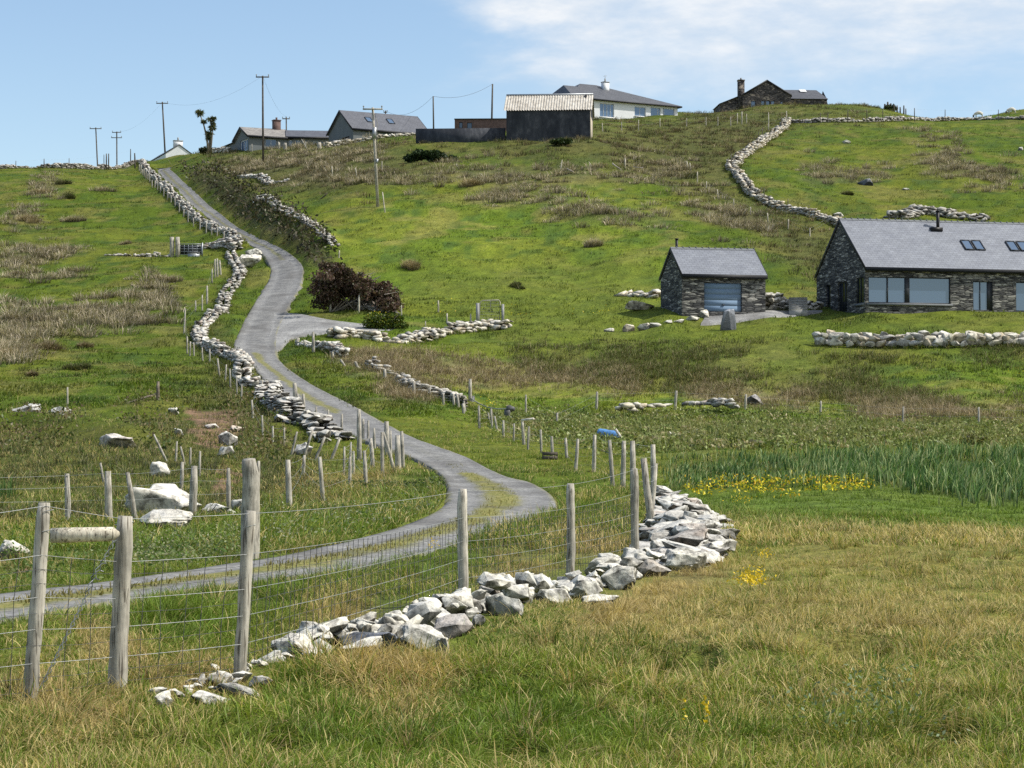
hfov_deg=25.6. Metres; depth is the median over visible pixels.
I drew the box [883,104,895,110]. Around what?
dark bush
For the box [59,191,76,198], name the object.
rush tussock
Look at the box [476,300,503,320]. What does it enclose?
gate
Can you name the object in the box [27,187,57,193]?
rush tussock
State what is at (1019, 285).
glazed door
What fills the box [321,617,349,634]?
stone
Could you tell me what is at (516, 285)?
rush tussock
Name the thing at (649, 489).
wire fence
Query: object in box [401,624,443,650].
stone
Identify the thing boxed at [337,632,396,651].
stone
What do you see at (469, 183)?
rush tussock
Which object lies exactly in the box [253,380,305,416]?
dry stone wall
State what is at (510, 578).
stone
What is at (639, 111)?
window
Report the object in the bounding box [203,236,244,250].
dry stone wall
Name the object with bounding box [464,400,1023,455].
brambles
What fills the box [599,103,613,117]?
window
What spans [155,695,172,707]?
stone
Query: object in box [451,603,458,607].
stone
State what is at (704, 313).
boulder
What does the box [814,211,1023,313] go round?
stone house
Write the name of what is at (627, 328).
boulder
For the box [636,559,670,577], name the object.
stone
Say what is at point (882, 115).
wire fence
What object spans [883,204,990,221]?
dry stone wall
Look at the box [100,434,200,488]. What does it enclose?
wire fence
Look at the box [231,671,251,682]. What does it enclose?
stone
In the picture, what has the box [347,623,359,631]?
stone
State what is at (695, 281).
stone garage
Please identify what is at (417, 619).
stone
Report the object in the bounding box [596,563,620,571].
stone
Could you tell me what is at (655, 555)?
stone
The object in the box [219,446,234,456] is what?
boulder
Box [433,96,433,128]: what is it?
utility pole
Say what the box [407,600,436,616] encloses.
stone
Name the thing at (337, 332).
dry stone wall
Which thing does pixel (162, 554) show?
verge plants
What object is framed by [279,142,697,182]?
wire fence
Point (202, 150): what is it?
roadside shrub
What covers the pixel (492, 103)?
utility pole
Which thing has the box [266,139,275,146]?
window
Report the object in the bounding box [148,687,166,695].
stone
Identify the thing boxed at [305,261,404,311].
wind shaped bush
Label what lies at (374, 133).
utility pole
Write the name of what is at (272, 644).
stone
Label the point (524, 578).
stone
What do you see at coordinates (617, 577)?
stone
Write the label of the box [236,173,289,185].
dry stone wall
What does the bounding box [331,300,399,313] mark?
dry stone wall
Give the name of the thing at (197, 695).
stone
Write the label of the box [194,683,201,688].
stone
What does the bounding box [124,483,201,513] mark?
boulder
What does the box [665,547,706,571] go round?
stone
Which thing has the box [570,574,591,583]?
stone
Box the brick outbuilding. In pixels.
[454,118,505,127]
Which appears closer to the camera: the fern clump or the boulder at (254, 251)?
the fern clump
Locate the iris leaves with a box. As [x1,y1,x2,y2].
[0,437,1023,509]
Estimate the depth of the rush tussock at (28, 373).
113.67 m
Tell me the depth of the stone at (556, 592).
21.72 m
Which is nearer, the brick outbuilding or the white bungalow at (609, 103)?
the brick outbuilding
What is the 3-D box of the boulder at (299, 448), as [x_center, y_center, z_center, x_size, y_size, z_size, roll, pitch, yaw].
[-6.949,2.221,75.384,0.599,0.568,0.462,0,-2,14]
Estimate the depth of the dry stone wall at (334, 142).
265.94 m
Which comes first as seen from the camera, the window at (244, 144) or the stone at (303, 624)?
the stone at (303, 624)
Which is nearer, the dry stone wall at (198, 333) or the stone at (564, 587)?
the stone at (564, 587)
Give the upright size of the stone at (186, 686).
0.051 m
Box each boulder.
[0,540,29,559]
[12,404,40,412]
[48,406,70,414]
[99,433,134,447]
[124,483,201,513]
[139,509,192,531]
[149,461,169,475]
[168,407,178,414]
[174,428,183,434]
[203,503,234,513]
[204,423,218,428]
[218,431,237,445]
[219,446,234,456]
[230,425,243,431]
[231,499,241,510]
[239,254,261,267]
[245,248,261,254]
[294,442,312,454]
[604,328,613,331]
[622,324,634,331]
[625,301,653,309]
[637,323,650,330]
[650,323,660,327]
[685,316,698,320]
[700,310,708,317]
[747,394,761,404]
[832,212,842,216]
[857,178,873,185]
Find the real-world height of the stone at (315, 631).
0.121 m
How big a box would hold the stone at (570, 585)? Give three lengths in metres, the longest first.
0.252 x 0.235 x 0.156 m
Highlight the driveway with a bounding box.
[701,310,821,325]
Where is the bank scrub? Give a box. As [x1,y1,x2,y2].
[0,386,303,468]
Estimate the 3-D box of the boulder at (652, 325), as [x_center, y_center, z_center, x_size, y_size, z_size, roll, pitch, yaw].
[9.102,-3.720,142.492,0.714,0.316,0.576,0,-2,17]
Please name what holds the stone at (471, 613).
on the ground at (462, 218)
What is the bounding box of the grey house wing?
[285,130,328,146]
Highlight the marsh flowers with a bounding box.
[88,298,1019,722]
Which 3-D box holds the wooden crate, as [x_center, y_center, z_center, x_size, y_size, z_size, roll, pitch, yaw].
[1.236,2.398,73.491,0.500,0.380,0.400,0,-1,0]
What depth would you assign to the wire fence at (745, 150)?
227.98 m
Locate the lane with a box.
[0,167,557,623]
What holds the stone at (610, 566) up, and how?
on the stone at (603, 566)
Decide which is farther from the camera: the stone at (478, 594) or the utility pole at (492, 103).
the utility pole at (492, 103)
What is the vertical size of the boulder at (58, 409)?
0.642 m
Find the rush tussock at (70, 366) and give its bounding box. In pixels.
[61,360,93,369]
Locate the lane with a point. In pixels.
(256, 339)
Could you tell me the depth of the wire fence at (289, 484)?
60.96 m
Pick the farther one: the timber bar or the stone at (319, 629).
the timber bar
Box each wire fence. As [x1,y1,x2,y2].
[0,468,638,702]
[1,466,230,522]
[15,149,135,169]
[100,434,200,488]
[127,381,159,402]
[139,164,231,248]
[183,259,284,444]
[251,139,321,151]
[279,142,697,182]
[285,432,383,506]
[290,430,340,459]
[293,383,342,430]
[295,332,465,412]
[329,295,471,325]
[357,409,404,472]
[478,405,657,518]
[525,391,1020,421]
[602,111,786,130]
[706,181,830,235]
[728,117,804,204]
[820,108,998,122]
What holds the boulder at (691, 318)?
on the ground at (462, 218)
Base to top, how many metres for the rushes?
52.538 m
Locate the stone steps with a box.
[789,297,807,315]
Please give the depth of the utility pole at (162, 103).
336.00 m
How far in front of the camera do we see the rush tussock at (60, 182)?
261.87 m
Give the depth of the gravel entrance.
142.48 m
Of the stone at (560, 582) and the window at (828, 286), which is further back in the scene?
the window at (828, 286)
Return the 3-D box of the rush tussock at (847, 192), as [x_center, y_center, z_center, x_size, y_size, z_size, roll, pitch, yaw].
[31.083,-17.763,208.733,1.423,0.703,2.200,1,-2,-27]
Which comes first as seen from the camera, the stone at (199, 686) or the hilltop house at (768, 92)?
the stone at (199, 686)
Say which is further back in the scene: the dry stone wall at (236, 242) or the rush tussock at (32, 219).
the rush tussock at (32, 219)
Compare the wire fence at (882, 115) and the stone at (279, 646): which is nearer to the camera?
the stone at (279, 646)
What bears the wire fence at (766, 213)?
on the ground at (462, 218)
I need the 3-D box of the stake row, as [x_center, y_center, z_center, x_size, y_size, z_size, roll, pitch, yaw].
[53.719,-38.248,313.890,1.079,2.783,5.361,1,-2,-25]
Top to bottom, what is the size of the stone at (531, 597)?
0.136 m
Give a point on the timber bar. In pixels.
(526, 419)
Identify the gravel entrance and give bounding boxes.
[267,312,393,351]
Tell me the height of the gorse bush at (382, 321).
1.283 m
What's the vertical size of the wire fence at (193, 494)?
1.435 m
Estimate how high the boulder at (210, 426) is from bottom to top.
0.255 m
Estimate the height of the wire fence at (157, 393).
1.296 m
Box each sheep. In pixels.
[973,111,982,116]
[1005,107,1015,113]
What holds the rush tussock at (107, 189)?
on the ground at (462, 218)
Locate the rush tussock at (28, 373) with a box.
[26,370,38,375]
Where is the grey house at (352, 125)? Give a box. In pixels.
[326,110,426,141]
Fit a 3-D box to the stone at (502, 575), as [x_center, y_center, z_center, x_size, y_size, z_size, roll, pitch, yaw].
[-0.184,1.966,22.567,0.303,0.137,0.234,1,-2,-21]
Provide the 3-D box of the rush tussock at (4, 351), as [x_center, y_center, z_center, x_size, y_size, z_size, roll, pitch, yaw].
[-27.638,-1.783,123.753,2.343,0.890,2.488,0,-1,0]
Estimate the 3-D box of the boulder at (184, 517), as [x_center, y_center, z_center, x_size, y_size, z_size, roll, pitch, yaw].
[-6.602,2.631,42.858,1.062,0.506,0.799,0,-1,0]
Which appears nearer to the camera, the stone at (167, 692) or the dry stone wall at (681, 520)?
the stone at (167, 692)
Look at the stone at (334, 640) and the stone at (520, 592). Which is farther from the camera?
the stone at (520, 592)
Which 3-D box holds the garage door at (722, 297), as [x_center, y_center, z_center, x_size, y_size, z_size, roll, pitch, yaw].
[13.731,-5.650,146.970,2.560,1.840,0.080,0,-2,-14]
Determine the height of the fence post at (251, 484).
1.577 m
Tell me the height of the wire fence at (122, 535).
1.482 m
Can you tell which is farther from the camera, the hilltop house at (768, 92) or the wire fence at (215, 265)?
the hilltop house at (768, 92)
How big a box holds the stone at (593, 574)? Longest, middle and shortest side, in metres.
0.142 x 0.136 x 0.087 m
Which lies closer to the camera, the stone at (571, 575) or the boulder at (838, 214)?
the stone at (571, 575)
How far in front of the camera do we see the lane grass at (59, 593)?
28.83 m
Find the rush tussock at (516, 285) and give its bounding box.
[509,281,525,288]
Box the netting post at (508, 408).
[468,379,514,416]
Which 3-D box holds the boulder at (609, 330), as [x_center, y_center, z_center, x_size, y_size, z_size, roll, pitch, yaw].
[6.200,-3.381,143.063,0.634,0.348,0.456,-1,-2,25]
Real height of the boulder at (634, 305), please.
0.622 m
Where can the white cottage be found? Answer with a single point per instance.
(178, 148)
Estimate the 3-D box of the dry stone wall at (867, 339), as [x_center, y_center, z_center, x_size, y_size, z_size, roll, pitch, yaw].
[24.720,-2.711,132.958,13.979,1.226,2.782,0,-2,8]
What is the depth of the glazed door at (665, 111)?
307.42 m
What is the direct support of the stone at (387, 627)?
on the stone
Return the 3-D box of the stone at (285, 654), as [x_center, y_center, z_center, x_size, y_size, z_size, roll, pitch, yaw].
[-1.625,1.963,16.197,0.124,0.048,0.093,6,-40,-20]
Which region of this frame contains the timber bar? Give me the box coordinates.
[521,418,533,421]
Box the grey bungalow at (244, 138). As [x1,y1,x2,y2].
[222,117,292,150]
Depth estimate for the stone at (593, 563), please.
26.27 m
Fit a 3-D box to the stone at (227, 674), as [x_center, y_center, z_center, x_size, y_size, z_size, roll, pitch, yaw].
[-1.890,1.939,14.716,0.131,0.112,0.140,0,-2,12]
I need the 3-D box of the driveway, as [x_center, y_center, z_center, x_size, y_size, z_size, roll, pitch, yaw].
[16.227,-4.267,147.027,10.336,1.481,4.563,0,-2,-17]
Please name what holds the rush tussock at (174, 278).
on the ground at (462, 218)
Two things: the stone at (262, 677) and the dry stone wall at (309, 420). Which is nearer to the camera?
the stone at (262, 677)
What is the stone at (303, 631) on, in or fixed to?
on the ground at (462, 218)
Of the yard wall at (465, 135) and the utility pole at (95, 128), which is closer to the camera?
the yard wall at (465, 135)
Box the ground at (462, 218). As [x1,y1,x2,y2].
[0,104,1023,764]
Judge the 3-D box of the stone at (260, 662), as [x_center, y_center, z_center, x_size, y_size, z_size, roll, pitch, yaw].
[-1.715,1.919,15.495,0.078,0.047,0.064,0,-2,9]
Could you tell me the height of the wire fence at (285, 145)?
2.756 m
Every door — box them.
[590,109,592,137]
[663,108,673,114]
[704,283,740,311]
[839,281,846,311]
[973,281,991,310]
[1016,282,1023,310]
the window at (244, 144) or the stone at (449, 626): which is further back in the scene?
the window at (244, 144)
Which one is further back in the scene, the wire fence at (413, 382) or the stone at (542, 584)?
the wire fence at (413, 382)
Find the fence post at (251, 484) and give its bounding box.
[240,458,259,558]
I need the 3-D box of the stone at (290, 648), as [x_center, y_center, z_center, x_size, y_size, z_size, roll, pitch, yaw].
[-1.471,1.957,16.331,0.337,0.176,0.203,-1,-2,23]
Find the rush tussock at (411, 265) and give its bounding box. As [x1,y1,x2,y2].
[398,257,421,269]
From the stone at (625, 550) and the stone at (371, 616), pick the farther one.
the stone at (625, 550)
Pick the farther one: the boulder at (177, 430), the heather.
the heather
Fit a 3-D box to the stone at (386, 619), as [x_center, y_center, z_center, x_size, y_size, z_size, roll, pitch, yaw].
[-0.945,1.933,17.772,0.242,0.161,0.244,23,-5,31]
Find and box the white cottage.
[151,137,191,160]
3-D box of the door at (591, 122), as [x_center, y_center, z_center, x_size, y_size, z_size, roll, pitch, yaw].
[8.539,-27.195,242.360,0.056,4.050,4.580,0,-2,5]
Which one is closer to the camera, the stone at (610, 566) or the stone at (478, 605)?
the stone at (478, 605)
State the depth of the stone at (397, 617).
17.84 m
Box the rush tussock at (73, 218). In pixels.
[59,214,87,221]
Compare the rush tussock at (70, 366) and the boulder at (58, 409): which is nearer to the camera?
the boulder at (58, 409)
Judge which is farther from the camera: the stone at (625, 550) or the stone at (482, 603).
the stone at (625, 550)
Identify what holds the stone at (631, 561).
on the stone
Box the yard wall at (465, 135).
[416,128,505,143]
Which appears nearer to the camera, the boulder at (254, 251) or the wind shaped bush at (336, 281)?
the wind shaped bush at (336, 281)
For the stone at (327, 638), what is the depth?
16.72 m
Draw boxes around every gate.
[169,237,202,256]
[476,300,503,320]
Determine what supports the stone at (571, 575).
on the stone at (562, 578)
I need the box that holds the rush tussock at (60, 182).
[55,179,73,184]
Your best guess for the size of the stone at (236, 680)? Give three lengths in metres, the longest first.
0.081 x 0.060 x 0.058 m
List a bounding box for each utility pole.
[90,127,101,165]
[111,131,121,164]
[156,101,167,153]
[256,74,268,161]
[363,106,382,206]
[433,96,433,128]
[491,84,492,117]
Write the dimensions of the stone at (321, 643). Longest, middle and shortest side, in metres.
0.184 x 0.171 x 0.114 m
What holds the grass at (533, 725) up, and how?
on the ground at (462, 218)
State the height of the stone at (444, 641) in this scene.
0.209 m
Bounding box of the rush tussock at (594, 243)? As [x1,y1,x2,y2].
[582,237,604,246]
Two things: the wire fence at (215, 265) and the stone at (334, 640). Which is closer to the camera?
the stone at (334, 640)
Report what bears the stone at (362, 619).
on the ground at (462, 218)
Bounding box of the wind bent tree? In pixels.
[194,109,216,153]
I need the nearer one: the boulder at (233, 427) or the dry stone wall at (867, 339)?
the boulder at (233, 427)
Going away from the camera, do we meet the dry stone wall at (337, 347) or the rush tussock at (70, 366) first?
the rush tussock at (70, 366)
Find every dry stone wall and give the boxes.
[0,160,136,169]
[104,252,169,256]
[137,159,242,242]
[190,250,263,387]
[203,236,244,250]
[212,146,231,152]
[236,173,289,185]
[249,194,340,246]
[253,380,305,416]
[274,410,354,442]
[295,340,349,356]
[323,132,414,146]
[326,319,513,343]
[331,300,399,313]
[364,356,467,406]
[613,289,660,297]
[615,402,672,411]
[630,485,739,569]
[681,398,739,408]
[725,117,841,225]
[765,292,788,309]
[790,115,1023,122]
[807,300,823,309]
[812,329,1023,347]
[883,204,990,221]
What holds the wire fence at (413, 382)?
on the ground at (462, 218)
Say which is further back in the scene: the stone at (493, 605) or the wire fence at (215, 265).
the wire fence at (215, 265)
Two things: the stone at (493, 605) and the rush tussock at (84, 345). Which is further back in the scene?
the rush tussock at (84, 345)
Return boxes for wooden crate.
[542,452,557,459]
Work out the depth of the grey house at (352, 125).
279.26 m
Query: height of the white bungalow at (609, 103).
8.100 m
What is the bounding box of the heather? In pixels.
[176,156,343,264]
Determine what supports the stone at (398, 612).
on the stone at (386, 619)
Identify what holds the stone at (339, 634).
on the stone at (387, 637)
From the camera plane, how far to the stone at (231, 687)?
14.16 m
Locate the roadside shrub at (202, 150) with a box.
[198,146,215,154]
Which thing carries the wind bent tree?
on the ground at (462, 218)
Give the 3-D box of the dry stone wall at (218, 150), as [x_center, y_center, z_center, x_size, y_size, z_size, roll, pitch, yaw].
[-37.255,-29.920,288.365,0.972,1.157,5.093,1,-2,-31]
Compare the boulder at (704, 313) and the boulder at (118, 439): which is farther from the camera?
the boulder at (704, 313)
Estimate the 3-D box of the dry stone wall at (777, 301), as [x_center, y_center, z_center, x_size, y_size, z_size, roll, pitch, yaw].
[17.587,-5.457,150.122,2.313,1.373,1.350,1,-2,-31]
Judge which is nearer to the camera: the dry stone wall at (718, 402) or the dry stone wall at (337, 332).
the dry stone wall at (718, 402)
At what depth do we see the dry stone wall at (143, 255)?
188.32 m
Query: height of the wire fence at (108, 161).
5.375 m
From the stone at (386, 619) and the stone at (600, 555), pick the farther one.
the stone at (600, 555)
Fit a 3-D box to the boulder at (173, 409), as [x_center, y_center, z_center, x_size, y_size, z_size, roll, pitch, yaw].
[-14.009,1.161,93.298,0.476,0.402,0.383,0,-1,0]
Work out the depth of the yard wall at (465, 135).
242.84 m
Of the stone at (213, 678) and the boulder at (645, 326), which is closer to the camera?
the stone at (213, 678)
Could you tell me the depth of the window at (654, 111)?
306.38 m
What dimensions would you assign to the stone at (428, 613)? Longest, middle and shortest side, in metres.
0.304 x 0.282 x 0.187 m
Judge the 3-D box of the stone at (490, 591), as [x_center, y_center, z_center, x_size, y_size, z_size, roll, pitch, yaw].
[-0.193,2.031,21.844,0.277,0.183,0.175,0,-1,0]
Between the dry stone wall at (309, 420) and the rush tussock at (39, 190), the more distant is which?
the rush tussock at (39, 190)
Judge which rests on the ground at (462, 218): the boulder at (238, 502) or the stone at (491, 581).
the boulder at (238, 502)
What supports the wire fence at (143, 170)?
on the ground at (462, 218)
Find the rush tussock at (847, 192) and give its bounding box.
[840,190,854,194]
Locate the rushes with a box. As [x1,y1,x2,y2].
[0,100,1023,523]
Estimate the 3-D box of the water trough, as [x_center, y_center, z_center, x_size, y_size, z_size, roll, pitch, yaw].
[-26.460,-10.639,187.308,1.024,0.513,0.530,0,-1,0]
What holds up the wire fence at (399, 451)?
on the ground at (462, 218)
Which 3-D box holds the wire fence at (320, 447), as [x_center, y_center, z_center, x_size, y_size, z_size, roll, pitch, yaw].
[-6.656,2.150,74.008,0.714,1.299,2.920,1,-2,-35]
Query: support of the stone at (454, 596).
on the stone at (467, 598)
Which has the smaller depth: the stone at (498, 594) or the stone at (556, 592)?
the stone at (498, 594)
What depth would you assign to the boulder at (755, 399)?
116.49 m
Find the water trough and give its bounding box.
[188,253,199,256]
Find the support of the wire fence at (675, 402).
on the ground at (462, 218)
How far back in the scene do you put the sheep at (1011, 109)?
304.95 m
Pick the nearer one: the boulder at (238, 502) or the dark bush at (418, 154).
the boulder at (238, 502)
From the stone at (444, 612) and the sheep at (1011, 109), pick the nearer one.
the stone at (444, 612)
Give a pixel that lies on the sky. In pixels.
(69, 68)
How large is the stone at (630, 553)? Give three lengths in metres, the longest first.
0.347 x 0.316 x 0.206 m
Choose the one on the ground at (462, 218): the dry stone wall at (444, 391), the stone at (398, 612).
the dry stone wall at (444, 391)
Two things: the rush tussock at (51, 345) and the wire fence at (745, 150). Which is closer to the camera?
the rush tussock at (51, 345)
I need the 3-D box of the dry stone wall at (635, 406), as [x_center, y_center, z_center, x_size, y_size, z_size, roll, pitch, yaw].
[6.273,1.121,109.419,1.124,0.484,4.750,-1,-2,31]
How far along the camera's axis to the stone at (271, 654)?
15.98 m
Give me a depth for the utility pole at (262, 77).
255.78 m
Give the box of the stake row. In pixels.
[884,102,905,113]
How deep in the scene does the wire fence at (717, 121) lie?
284.11 m
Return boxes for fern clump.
[958,434,991,445]
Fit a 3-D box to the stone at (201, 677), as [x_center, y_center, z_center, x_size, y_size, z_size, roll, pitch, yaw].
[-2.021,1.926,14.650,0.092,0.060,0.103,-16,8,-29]
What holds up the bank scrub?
on the ground at (462, 218)
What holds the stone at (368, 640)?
on the ground at (462, 218)
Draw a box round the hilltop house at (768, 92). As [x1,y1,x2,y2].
[713,78,827,112]
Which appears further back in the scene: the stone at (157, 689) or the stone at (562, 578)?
the stone at (562, 578)
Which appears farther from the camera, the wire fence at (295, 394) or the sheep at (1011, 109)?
the sheep at (1011, 109)
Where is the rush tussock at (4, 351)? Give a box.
[0,345,21,356]
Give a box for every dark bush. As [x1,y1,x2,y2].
[402,148,458,162]
[549,137,572,145]
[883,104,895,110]
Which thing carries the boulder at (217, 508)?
on the ground at (462, 218)
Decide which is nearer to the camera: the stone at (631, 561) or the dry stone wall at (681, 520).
the stone at (631, 561)
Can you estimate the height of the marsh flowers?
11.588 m
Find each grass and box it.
[0,103,1023,429]
[0,531,1023,767]
[1,463,517,605]
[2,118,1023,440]
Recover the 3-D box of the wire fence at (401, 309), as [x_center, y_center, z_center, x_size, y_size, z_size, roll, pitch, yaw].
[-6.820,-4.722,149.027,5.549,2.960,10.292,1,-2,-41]
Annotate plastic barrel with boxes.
[597,429,619,438]
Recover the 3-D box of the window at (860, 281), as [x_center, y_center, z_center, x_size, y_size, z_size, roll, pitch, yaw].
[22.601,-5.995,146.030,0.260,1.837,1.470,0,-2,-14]
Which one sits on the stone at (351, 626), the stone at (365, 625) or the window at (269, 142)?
the stone at (365, 625)
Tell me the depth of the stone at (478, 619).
18.57 m
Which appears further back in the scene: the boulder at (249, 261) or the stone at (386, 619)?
the boulder at (249, 261)
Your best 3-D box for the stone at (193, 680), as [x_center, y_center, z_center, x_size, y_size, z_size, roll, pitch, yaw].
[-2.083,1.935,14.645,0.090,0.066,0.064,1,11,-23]
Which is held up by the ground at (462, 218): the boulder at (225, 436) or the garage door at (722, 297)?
the boulder at (225, 436)
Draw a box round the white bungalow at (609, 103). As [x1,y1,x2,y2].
[553,78,681,118]
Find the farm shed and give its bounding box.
[504,93,594,140]
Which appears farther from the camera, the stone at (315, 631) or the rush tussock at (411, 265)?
the rush tussock at (411, 265)
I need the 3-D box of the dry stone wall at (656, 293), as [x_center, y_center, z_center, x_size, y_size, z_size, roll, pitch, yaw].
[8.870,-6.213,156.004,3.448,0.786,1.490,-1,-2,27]
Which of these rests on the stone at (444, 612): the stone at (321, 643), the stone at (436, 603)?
the stone at (436, 603)
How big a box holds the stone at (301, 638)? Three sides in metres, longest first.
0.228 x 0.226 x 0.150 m
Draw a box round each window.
[241,139,247,150]
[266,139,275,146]
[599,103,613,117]
[634,107,644,116]
[651,107,659,115]
[827,285,830,307]
[854,277,864,305]
[867,277,952,305]
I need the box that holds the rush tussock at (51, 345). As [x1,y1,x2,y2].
[20,339,68,350]
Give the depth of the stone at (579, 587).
23.31 m
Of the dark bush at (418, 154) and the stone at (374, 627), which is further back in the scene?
the dark bush at (418, 154)
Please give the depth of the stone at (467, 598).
19.28 m
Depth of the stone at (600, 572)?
26.55 m
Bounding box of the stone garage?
[659,238,767,315]
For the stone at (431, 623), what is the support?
on the ground at (462, 218)
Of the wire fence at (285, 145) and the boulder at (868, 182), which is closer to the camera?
the boulder at (868, 182)
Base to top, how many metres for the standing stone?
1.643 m
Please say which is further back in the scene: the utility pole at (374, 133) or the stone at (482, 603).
the utility pole at (374, 133)
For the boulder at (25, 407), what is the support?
on the ground at (462, 218)
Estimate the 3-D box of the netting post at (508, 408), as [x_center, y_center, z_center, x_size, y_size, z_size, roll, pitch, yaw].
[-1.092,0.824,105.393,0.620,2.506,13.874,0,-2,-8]
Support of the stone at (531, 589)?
on the ground at (462, 218)
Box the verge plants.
[0,476,969,742]
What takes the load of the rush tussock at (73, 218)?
on the ground at (462, 218)
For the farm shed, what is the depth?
240.62 m
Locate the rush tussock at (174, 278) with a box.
[155,273,183,282]
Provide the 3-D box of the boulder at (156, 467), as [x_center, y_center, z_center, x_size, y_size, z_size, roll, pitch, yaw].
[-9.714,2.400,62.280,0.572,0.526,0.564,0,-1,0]
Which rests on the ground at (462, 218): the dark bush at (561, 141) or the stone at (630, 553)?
the dark bush at (561, 141)
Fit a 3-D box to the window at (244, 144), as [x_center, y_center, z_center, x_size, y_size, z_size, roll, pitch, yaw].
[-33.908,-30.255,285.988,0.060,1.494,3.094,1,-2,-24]
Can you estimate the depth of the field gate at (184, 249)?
187.77 m
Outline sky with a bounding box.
[0,0,1023,167]
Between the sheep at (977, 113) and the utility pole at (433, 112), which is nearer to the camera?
the utility pole at (433, 112)
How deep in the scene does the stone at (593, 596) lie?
21.45 m
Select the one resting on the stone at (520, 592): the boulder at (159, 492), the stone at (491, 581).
the stone at (491, 581)
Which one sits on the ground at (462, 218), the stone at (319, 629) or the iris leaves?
the iris leaves
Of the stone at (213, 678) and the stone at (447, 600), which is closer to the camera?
the stone at (213, 678)
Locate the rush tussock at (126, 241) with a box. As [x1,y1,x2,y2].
[119,239,132,244]
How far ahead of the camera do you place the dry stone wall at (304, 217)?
188.70 m
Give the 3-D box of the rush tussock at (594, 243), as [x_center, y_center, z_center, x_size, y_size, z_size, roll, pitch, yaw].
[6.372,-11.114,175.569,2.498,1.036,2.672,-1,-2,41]
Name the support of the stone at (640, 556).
on the ground at (462, 218)
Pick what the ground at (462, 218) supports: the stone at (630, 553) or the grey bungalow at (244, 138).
the grey bungalow at (244, 138)
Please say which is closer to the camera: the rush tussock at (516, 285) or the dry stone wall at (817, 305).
the dry stone wall at (817, 305)
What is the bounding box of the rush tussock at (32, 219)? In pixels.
[11,213,41,223]
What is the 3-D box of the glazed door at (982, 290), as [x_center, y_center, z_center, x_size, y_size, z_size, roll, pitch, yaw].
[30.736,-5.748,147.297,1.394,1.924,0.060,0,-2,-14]
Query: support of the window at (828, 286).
in the stone house at (894, 266)
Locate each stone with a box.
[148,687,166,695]
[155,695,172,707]
[156,690,170,696]
[183,684,194,690]
[185,678,199,684]
[190,690,225,704]
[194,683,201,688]
[197,674,205,684]
[205,674,225,684]
[212,672,232,685]
[212,682,258,698]
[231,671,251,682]
[232,677,242,683]
[249,675,272,687]
[258,660,267,665]
[259,650,285,664]
[271,637,282,650]
[275,637,290,653]
[281,652,293,660]
[288,643,321,657]
[289,633,311,656]
[296,621,316,632]
[300,628,314,640]
[305,624,329,640]
[311,638,331,654]
[313,623,332,635]
[319,634,333,640]
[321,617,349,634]
[328,636,336,644]
[333,630,344,637]
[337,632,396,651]
[340,636,381,653]
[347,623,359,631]
[350,612,376,623]
[356,618,375,624]
[356,621,371,631]
[368,624,400,634]
[377,615,401,624]
[378,610,407,623]
[378,623,392,632]
[384,613,408,621]
[396,614,422,641]
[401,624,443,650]
[402,605,438,627]
[404,602,441,624]
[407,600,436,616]
[418,597,441,608]
[432,594,461,608]
[434,613,473,638]
[436,637,448,654]
[437,607,449,616]
[442,595,467,613]
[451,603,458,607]
[452,588,473,609]
[465,607,480,619]
[471,590,486,599]
[472,614,485,625]
[473,599,483,611]
[477,572,510,590]
[477,573,505,584]
[478,585,500,594]
[480,598,486,613]
[484,595,523,616]
[491,592,503,596]
[503,584,529,600]
[504,574,516,584]
[514,578,533,593]
[515,572,536,586]
[521,593,533,603]
[533,573,553,598]
[534,580,549,592]
[535,588,570,603]
[556,580,569,585]
[556,582,573,598]
[557,576,570,580]
[558,585,569,591]
[565,570,581,579]
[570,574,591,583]
[571,580,598,598]
[581,594,618,605]
[584,569,604,576]
[586,570,597,577]
[587,557,619,568]
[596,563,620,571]
[598,553,613,557]
[600,565,637,589]
[607,564,615,568]
[620,557,643,567]
[621,548,635,559]
[624,549,645,556]
[634,553,653,560]
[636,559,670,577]
[636,571,642,579]
[646,551,662,559]
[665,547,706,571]
[720,309,735,330]
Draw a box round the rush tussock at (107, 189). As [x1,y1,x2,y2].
[88,185,119,191]
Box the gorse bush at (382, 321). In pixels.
[360,311,408,328]
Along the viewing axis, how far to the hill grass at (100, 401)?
140.45 m
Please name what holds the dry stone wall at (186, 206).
on the ground at (462, 218)
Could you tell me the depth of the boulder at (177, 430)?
82.45 m
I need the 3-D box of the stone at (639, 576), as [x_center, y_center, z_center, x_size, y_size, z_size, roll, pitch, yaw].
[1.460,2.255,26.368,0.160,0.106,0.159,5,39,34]
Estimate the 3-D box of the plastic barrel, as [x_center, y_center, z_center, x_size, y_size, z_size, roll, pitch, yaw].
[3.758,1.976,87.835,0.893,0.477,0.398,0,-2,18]
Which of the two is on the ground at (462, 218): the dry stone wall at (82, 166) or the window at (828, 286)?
the dry stone wall at (82, 166)
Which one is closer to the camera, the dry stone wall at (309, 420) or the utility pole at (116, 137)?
the dry stone wall at (309, 420)
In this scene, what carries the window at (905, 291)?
in the stone house at (894, 266)
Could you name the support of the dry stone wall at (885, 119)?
on the ground at (462, 218)
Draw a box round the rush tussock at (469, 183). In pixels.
[457,176,485,187]
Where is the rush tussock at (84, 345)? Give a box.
[75,340,95,347]

